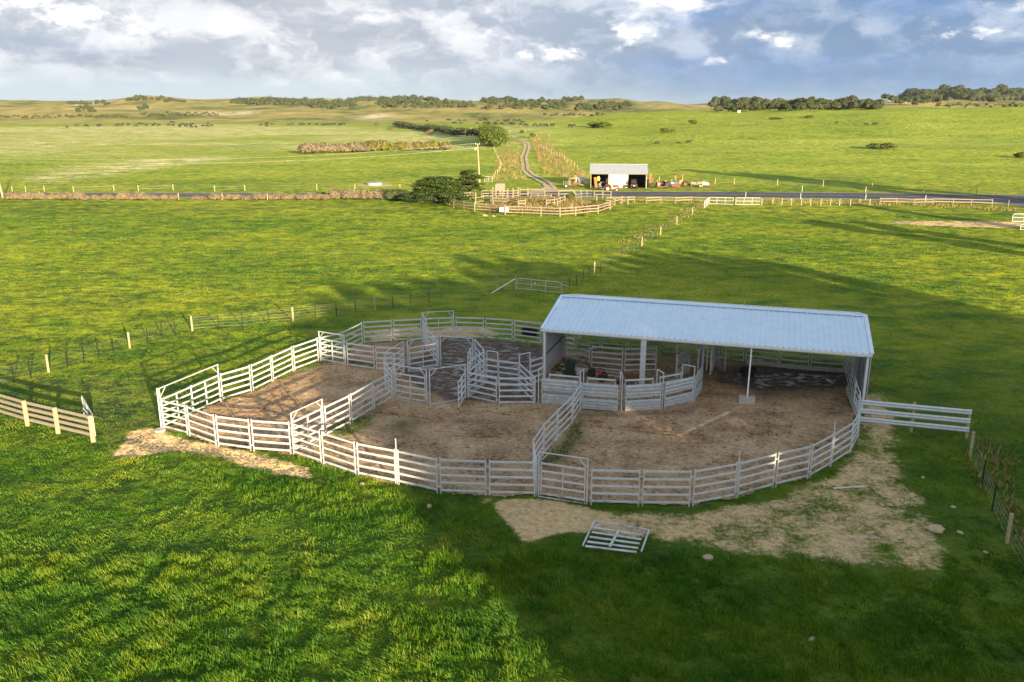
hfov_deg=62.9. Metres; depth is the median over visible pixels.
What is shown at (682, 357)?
sheeted gate
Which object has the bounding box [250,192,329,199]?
dry hedge
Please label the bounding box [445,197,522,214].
rail fence
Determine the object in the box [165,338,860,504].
yard floor
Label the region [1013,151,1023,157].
bush
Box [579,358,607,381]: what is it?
tiller
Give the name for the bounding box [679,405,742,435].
concrete kerb
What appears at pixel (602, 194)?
rail fence
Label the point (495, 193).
rail fence
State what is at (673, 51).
sky
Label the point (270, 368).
yard panel
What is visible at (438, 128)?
hedge
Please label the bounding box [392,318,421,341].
yard panel
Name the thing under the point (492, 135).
thicket
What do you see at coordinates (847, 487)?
plank
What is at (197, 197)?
dry hedge
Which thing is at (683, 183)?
backhoe
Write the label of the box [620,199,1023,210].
dry grass
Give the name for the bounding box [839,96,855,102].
scrub tree
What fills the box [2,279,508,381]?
wire fence
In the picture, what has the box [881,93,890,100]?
scrub tree
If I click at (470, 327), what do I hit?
yard panel
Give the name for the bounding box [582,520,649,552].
loose gate
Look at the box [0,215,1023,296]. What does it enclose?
grass
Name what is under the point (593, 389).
sheeted gate
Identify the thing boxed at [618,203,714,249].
dry grass
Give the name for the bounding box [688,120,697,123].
bush
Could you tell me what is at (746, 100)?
scrub tree
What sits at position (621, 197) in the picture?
rail fence
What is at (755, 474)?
yard panel
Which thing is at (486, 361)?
slide gate frame
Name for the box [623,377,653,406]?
yard panel
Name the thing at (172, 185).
wire fence
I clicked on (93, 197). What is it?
dry hedge
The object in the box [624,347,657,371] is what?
yard panel
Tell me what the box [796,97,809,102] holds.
scrub tree
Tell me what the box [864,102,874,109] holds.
scrub tree
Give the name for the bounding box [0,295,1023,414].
grass
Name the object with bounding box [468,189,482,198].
bush
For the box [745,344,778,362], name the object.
yard panel
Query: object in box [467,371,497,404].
yard panel
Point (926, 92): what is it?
scrub tree
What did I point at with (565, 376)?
yard panel
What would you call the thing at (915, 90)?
scrub tree
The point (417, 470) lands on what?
yard panel
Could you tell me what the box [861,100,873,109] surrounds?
scrub tree
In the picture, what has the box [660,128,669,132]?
bush
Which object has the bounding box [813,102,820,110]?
scrub tree
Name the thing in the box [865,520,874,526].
rock
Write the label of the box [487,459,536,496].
yard panel
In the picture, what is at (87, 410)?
pipe gate
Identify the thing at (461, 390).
framed gate
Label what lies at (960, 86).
scrub tree
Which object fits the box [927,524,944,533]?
rock
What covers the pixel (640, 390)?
sheeted gate
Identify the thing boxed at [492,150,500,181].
wire fence
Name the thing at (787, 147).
power line
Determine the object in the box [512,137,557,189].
farm track
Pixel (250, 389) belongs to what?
yard panel
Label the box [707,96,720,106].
scrub tree
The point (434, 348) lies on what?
yard panel
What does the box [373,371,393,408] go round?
yard panel
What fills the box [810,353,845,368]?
yard panel
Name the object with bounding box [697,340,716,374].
cattle crush
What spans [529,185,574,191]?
gravel apron
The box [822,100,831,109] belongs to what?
scrub tree
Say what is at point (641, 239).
wire fence
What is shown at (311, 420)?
framed gate
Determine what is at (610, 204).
rail fence
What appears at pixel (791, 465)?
yard panel
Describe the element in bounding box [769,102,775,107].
scrub tree
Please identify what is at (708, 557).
rock
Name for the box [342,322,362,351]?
yard panel
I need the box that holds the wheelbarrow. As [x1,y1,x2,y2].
[617,373,647,384]
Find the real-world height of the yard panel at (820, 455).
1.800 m
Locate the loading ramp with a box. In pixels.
[494,183,504,194]
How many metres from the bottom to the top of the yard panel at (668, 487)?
1.800 m
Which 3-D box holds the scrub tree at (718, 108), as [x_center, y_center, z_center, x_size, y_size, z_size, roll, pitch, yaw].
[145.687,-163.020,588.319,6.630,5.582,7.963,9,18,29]
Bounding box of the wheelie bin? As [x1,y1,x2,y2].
[564,360,575,377]
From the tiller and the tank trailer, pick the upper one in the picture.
the tank trailer
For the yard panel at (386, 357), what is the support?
on the yard floor at (791, 409)
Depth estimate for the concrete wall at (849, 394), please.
50.67 m
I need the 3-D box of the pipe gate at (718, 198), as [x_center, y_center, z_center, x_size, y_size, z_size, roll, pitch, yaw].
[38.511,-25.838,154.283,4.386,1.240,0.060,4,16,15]
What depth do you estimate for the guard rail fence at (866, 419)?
45.87 m
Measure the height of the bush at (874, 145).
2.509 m
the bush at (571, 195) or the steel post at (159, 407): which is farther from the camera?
the bush at (571, 195)
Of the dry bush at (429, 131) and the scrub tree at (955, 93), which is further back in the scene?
the scrub tree at (955, 93)
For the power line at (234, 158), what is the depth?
175.22 m
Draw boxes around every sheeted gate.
[541,378,577,405]
[582,383,619,410]
[625,383,662,410]
[664,376,694,407]
[676,349,690,377]
[694,365,703,400]
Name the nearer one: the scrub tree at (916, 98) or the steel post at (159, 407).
the steel post at (159, 407)
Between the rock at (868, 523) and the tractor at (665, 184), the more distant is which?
the tractor at (665, 184)
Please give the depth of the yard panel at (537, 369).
54.03 m
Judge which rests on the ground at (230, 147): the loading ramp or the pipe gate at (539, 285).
the loading ramp
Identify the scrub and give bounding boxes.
[0,88,1023,117]
[229,94,566,109]
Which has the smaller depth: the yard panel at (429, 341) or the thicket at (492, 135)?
the yard panel at (429, 341)
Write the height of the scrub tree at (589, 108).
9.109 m
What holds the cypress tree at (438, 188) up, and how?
on the ground at (230, 147)
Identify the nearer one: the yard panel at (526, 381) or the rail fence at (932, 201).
the yard panel at (526, 381)
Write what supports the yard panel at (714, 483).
on the ground at (230, 147)
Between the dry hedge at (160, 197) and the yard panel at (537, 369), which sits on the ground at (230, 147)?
the dry hedge at (160, 197)
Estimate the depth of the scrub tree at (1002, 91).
1904.50 m
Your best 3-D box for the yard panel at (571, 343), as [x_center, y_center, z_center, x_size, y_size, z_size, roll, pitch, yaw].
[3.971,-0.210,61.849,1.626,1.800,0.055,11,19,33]
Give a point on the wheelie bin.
(569, 367)
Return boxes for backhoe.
[671,174,688,186]
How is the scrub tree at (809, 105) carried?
on the ground at (230, 147)
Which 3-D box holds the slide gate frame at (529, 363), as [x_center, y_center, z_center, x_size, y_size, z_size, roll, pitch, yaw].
[0.808,1.881,53.419,0.917,2.298,0.056,-11,19,-35]
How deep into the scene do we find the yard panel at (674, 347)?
60.69 m
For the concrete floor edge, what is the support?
on the yard floor at (791, 409)
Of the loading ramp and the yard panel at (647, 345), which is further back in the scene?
the loading ramp
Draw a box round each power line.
[5,148,468,163]
[11,143,474,159]
[484,141,1014,147]
[496,144,1006,151]
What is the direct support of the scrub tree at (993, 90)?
on the ground at (230, 147)
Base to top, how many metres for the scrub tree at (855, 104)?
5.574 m
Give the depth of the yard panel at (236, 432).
43.81 m
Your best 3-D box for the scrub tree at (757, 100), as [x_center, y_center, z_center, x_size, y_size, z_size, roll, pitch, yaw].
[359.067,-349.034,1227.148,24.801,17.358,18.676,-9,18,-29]
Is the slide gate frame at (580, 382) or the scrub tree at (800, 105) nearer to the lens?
the slide gate frame at (580, 382)
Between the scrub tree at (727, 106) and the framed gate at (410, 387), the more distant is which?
the scrub tree at (727, 106)
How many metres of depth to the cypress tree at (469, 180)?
166.29 m
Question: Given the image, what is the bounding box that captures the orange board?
[594,177,597,187]
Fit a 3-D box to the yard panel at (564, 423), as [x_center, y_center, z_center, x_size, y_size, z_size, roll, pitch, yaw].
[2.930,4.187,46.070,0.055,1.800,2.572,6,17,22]
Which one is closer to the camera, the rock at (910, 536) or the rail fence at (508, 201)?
the rock at (910, 536)
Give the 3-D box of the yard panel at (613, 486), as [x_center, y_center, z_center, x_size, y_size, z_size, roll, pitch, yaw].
[4.629,6.557,37.566,2.307,1.800,0.055,1,16,3]
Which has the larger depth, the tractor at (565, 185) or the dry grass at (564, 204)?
the tractor at (565, 185)
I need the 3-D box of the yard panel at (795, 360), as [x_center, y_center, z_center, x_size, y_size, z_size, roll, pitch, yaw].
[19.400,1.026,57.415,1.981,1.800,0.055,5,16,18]
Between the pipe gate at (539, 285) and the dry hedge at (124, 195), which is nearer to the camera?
the pipe gate at (539, 285)
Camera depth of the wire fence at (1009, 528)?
37.10 m
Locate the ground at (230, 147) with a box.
[0,95,1023,681]
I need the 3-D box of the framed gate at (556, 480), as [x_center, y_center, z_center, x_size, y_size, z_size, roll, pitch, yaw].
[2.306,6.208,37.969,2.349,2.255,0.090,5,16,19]
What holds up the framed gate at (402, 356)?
on the yard floor at (791, 409)
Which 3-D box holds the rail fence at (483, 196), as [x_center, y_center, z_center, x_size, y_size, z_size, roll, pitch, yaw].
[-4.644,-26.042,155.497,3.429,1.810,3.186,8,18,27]
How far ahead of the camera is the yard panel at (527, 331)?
63.45 m
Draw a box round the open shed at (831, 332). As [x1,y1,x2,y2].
[540,294,873,407]
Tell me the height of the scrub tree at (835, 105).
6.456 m
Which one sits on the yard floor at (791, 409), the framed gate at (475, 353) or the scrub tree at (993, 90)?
the framed gate at (475, 353)
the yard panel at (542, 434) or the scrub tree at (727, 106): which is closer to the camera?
the yard panel at (542, 434)
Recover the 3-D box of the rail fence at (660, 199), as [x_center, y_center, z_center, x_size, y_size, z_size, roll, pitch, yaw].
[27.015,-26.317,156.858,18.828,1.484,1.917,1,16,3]
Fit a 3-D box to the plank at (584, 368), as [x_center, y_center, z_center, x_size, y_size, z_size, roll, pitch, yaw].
[5.340,1.943,57.104,2.442,0.090,0.160,9,18,28]
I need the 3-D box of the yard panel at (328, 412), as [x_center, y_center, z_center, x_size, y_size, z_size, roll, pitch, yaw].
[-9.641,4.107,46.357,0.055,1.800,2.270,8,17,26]
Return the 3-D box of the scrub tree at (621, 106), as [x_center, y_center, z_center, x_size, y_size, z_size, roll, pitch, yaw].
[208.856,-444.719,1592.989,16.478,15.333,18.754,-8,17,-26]
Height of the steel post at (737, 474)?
2.330 m
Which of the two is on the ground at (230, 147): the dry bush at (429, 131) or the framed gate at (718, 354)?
the dry bush at (429, 131)
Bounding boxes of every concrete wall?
[744,359,844,372]
[846,385,859,413]
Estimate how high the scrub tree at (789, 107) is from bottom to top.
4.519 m
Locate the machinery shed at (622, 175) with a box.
[590,164,647,187]
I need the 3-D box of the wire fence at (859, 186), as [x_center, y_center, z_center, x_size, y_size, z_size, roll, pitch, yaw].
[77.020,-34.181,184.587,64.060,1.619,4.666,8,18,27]
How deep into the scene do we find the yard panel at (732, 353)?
59.03 m
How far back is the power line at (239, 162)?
175.10 m
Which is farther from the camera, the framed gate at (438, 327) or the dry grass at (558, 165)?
the dry grass at (558, 165)
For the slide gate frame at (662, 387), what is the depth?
49.66 m
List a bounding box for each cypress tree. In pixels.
[398,176,472,202]
[455,169,485,193]
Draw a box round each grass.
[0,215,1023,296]
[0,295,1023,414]
[0,414,1023,555]
[0,546,1023,681]
[477,197,608,213]
[490,150,526,180]
[530,135,588,177]
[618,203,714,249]
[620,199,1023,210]
[965,435,1023,541]
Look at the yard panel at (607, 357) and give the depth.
56.73 m
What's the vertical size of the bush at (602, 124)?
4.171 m
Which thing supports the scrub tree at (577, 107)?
on the ground at (230, 147)
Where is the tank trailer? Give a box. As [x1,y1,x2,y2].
[574,177,584,185]
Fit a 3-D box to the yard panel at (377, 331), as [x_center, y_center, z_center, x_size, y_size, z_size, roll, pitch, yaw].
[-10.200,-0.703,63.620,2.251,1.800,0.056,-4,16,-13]
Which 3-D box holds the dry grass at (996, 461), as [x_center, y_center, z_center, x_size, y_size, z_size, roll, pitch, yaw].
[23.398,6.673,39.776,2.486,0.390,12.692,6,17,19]
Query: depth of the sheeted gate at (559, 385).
50.18 m
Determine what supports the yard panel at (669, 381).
on the yard floor at (791, 409)
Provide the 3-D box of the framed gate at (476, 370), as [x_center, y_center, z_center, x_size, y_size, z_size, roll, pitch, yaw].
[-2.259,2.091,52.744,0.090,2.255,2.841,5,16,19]
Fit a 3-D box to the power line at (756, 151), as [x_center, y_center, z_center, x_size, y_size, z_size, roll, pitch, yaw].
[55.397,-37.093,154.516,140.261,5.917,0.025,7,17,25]
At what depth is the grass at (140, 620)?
29.27 m
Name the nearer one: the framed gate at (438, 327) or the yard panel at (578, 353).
the yard panel at (578, 353)
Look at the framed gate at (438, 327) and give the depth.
64.52 m
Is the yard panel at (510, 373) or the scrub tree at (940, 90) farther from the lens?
the scrub tree at (940, 90)
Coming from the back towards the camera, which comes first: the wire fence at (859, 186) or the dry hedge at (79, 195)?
the wire fence at (859, 186)
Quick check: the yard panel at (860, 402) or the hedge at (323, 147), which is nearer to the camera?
the yard panel at (860, 402)
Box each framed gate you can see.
[290,399,324,450]
[318,331,345,365]
[384,341,404,384]
[393,364,427,403]
[407,336,438,371]
[421,312,426,348]
[423,310,453,339]
[429,364,465,407]
[440,336,473,371]
[467,351,484,397]
[474,339,484,380]
[538,451,588,504]
[714,346,726,371]
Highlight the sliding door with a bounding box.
[609,174,627,187]
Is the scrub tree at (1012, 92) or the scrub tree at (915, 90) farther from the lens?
the scrub tree at (915, 90)
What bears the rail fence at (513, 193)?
on the ground at (230, 147)
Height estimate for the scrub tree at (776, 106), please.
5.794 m
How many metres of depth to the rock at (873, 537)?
34.90 m
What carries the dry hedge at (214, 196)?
on the ground at (230, 147)
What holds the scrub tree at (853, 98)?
on the ground at (230, 147)
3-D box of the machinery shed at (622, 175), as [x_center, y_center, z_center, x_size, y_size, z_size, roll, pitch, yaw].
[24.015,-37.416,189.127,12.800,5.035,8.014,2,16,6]
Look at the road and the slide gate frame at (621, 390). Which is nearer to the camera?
the slide gate frame at (621, 390)
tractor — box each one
[562,175,580,187]
[604,184,618,191]
[656,180,670,187]
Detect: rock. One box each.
[702,554,713,560]
[855,537,861,544]
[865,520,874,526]
[868,535,877,538]
[888,537,897,542]
[907,534,914,538]
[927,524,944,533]
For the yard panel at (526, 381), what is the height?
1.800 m
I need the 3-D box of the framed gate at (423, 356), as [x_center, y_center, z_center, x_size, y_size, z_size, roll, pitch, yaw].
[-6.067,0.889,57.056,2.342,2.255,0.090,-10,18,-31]
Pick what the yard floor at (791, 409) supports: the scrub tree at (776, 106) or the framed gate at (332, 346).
the framed gate at (332, 346)
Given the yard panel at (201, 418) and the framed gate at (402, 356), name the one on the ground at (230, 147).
the yard panel at (201, 418)
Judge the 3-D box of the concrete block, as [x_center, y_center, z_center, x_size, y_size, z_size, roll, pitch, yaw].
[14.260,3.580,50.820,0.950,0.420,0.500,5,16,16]
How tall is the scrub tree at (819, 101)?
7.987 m
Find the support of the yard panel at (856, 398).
on the yard floor at (791, 409)
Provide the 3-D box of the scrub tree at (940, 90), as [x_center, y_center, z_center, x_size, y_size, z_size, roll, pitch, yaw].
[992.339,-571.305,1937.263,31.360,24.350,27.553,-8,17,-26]
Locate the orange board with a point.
(595, 181)
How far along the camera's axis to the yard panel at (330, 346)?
59.72 m
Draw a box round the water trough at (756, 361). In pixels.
[746,357,762,364]
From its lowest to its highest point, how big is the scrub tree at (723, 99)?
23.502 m
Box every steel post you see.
[156,388,161,426]
[395,438,397,483]
[735,451,740,497]
[830,423,835,466]
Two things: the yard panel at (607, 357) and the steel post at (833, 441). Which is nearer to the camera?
the steel post at (833, 441)
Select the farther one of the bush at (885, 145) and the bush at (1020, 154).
the bush at (885, 145)
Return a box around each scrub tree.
[574,104,582,111]
[585,106,593,110]
[617,103,625,110]
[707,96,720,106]
[714,105,723,111]
[720,96,730,102]
[724,103,732,110]
[734,97,742,105]
[739,97,752,103]
[742,104,751,110]
[748,103,761,111]
[750,97,762,103]
[763,98,770,103]
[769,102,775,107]
[773,104,781,110]
[786,105,795,109]
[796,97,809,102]
[796,102,804,110]
[804,102,814,110]
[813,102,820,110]
[817,99,826,103]
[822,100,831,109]
[830,102,841,109]
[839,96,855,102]
[849,95,858,100]
[850,102,858,108]
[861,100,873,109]
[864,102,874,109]
[875,99,884,104]
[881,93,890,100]
[888,95,895,102]
[902,88,913,95]
[909,88,918,93]
[913,96,920,100]
[919,89,931,95]
[935,89,947,93]
[935,96,942,102]
[938,84,950,89]
[948,88,963,94]
[952,91,963,97]
[953,84,964,88]
[986,88,999,92]
[999,89,1009,93]
[1006,90,1017,94]
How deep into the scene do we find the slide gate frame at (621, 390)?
49.36 m
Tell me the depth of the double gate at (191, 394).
48.75 m
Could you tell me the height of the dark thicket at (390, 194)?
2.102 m
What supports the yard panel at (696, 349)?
on the ground at (230, 147)
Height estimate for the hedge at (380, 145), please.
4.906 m
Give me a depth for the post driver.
188.18 m
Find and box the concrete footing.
[154,427,165,432]
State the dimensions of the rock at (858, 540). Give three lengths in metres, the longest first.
0.444 x 0.249 x 0.202 m
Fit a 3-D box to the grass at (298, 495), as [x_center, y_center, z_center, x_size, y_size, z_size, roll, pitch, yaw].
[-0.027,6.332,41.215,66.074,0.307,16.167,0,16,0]
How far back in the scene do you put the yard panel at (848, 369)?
54.35 m
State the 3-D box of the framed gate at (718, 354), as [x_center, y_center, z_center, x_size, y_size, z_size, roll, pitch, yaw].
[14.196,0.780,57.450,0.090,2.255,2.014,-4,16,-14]
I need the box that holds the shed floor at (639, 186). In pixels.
[591,184,645,187]
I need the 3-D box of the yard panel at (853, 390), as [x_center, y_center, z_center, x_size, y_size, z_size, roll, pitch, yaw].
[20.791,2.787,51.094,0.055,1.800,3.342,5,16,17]
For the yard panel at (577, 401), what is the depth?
48.33 m
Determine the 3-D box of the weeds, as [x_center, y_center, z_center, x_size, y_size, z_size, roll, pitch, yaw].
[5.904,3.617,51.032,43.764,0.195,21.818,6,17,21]
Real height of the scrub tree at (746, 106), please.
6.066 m
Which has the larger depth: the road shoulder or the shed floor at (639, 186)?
the shed floor at (639, 186)
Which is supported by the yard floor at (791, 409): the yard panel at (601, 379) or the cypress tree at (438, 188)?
the yard panel at (601, 379)
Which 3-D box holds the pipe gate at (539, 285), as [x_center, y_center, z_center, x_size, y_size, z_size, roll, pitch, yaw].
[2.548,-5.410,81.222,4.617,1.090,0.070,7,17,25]
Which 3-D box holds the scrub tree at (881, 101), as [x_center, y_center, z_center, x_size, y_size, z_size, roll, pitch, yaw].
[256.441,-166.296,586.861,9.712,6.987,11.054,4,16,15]
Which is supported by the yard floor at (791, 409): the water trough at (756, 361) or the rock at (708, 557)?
the water trough at (756, 361)
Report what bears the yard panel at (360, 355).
on the yard floor at (791, 409)
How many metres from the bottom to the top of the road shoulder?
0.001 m
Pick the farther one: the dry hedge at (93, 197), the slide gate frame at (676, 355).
the dry hedge at (93, 197)
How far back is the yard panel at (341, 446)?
41.20 m
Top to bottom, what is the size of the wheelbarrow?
0.717 m
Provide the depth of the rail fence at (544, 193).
167.89 m
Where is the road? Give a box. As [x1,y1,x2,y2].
[0,192,1023,202]
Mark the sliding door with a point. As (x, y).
(620, 178)
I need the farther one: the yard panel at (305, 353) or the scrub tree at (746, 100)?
the scrub tree at (746, 100)
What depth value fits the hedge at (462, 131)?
459.25 m
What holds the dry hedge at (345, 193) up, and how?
on the ground at (230, 147)
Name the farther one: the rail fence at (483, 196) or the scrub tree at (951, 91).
the scrub tree at (951, 91)
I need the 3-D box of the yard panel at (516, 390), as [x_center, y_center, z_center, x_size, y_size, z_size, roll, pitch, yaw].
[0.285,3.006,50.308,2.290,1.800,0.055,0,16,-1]
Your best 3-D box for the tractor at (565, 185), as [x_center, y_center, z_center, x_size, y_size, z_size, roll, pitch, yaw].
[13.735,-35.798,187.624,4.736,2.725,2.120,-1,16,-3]
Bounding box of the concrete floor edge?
[374,410,678,435]
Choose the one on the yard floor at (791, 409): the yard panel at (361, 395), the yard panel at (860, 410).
the yard panel at (361, 395)
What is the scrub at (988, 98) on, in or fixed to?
on the ground at (230, 147)
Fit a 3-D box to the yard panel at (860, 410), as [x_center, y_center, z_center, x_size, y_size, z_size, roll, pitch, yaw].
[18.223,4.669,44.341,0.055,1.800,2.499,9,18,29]
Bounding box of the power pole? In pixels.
[475,143,480,185]
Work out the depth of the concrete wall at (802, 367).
57.25 m
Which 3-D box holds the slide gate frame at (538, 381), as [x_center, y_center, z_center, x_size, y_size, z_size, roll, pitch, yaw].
[1.785,2.657,50.634,0.056,2.298,0.884,8,18,27]
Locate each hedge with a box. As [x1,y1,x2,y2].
[3,191,85,199]
[81,195,101,199]
[101,191,143,199]
[140,194,178,199]
[190,195,206,199]
[208,193,251,199]
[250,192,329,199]
[297,141,370,152]
[328,188,383,199]
[350,139,451,151]
[392,121,455,133]
[450,127,484,135]
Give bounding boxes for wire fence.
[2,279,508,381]
[11,184,399,191]
[142,192,403,199]
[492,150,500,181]
[563,201,704,290]
[715,178,1017,193]
[761,198,879,205]
[965,426,1023,573]
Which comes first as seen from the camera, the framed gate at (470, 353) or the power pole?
the framed gate at (470, 353)
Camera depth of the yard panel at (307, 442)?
42.47 m
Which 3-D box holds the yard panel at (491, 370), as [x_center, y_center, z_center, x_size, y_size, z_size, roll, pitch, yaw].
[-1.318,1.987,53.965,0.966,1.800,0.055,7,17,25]
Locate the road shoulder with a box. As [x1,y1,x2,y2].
[970,201,1023,206]
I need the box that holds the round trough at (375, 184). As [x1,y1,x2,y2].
[357,182,390,185]
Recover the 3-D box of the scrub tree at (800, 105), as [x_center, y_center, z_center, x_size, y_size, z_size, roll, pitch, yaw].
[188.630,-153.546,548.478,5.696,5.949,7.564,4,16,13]
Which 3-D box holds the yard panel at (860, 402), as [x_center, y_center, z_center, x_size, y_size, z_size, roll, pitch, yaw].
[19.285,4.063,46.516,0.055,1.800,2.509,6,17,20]
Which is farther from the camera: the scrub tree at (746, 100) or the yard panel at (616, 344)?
the scrub tree at (746, 100)
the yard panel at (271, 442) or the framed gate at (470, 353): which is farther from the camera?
the framed gate at (470, 353)
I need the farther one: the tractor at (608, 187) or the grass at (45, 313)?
the tractor at (608, 187)
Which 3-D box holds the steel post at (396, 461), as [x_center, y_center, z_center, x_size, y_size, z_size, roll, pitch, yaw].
[-5.468,5.706,39.633,0.070,2.330,0.070,0,16,0]
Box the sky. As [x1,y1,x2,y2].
[0,0,1023,103]
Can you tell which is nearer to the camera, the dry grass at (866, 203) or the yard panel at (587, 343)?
the yard panel at (587, 343)
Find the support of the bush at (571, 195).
on the ground at (230, 147)
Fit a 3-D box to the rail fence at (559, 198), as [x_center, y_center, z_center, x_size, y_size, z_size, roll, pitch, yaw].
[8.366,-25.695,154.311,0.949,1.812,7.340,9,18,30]
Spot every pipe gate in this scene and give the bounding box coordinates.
[81,395,95,435]
[517,278,559,292]
[709,197,733,203]
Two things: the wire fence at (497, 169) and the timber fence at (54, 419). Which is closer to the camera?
the timber fence at (54, 419)
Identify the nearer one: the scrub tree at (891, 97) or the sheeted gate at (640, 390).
the sheeted gate at (640, 390)
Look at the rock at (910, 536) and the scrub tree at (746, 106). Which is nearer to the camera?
the rock at (910, 536)
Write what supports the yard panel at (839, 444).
on the ground at (230, 147)
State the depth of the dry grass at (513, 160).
255.93 m
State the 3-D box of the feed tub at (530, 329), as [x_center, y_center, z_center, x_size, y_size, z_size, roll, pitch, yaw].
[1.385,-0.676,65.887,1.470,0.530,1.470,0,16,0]
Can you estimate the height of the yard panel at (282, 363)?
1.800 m
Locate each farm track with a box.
[511,138,547,188]
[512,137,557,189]
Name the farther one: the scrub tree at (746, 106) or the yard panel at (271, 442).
the scrub tree at (746, 106)
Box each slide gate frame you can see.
[486,350,497,383]
[519,352,530,385]
[538,365,544,403]
[579,368,583,407]
[619,371,622,410]
[655,369,663,408]
[675,344,704,377]
[681,364,694,397]
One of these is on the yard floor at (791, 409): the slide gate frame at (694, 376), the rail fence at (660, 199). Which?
the slide gate frame at (694, 376)
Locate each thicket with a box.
[382,189,403,199]
[474,124,511,145]
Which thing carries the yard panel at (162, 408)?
on the ground at (230, 147)
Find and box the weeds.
[242,359,902,471]
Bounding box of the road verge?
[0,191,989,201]
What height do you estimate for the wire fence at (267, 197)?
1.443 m
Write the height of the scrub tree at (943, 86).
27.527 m
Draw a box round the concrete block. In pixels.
[739,395,754,404]
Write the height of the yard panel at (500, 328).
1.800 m
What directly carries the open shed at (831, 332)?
on the yard floor at (791, 409)
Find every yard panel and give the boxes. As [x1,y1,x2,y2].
[160,399,187,435]
[186,405,216,445]
[215,414,251,450]
[219,365,251,400]
[250,419,291,453]
[251,356,272,390]
[271,346,293,380]
[290,422,321,462]
[292,337,318,370]
[318,332,341,358]
[320,431,356,475]
[324,394,350,433]
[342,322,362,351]
[346,342,374,369]
[350,381,373,422]
[355,442,395,483]
[362,320,392,343]
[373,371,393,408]
[375,345,404,370]
[383,360,393,397]
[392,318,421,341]
[397,449,438,493]
[427,328,432,353]
[433,337,439,365]
[438,458,487,495]
[455,317,484,338]
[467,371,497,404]
[485,317,512,341]
[485,357,497,385]
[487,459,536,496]
[498,360,518,387]
[498,377,535,404]
[513,319,540,344]
[519,362,535,403]
[530,357,543,383]
[532,440,536,495]
[533,423,543,463]
[544,410,557,454]
[548,373,579,403]
[557,395,572,439]
[565,340,590,367]
[566,334,574,350]
[572,382,581,422]
[576,335,599,350]
[587,377,615,399]
[589,468,641,505]
[590,345,623,371]
[602,333,629,351]
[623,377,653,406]
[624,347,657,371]
[631,335,661,353]
[641,469,692,506]
[658,372,681,401]
[662,341,688,353]
[690,344,710,356]
[691,462,737,506]
[716,342,744,361]
[737,452,776,496]
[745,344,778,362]
[775,444,811,486]
[779,351,809,365]
[809,433,833,477]
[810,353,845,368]
[831,421,853,465]
[845,356,852,384]
[850,365,856,400]
[851,407,861,451]
[854,381,860,420]
[856,392,861,428]
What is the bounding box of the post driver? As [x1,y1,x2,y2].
[644,173,654,186]
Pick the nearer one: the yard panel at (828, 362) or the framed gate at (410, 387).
the framed gate at (410, 387)
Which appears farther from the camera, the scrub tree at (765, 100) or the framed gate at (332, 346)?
the scrub tree at (765, 100)
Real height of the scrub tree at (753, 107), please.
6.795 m
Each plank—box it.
[575,366,606,372]
[833,486,864,488]
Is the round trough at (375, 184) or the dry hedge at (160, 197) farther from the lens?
the round trough at (375, 184)
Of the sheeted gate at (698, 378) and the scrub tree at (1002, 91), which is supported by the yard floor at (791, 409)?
the sheeted gate at (698, 378)
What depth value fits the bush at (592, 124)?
495.19 m
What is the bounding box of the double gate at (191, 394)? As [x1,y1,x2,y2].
[158,364,221,424]
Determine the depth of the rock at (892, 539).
34.66 m
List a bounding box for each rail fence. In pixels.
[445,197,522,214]
[475,195,492,204]
[481,189,507,197]
[493,198,525,205]
[507,187,518,196]
[521,197,615,216]
[528,189,573,196]
[546,195,565,205]
[575,193,596,201]
[594,190,611,197]
[606,196,706,203]
[614,196,628,205]
[860,399,971,438]
[879,198,992,205]
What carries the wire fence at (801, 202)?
on the ground at (230, 147)
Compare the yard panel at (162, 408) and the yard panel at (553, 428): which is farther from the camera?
the yard panel at (162, 408)
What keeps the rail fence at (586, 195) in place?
on the ground at (230, 147)
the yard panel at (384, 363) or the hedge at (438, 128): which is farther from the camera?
the hedge at (438, 128)
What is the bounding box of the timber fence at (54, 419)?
[0,394,95,442]
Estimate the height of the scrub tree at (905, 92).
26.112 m
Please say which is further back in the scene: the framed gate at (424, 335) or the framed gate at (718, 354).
the framed gate at (424, 335)
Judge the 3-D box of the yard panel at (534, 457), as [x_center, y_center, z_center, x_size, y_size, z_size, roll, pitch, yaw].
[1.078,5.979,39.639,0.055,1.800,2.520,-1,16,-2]
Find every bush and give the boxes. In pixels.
[425,129,432,134]
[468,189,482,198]
[565,193,576,198]
[587,122,598,127]
[595,122,613,127]
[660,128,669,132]
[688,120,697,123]
[865,143,882,148]
[879,143,898,148]
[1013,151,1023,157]
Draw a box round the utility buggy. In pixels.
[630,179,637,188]
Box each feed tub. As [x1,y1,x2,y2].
[520,327,538,337]
[740,366,756,376]
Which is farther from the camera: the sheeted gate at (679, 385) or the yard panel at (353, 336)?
the yard panel at (353, 336)
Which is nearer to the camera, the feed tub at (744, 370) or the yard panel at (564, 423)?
the yard panel at (564, 423)

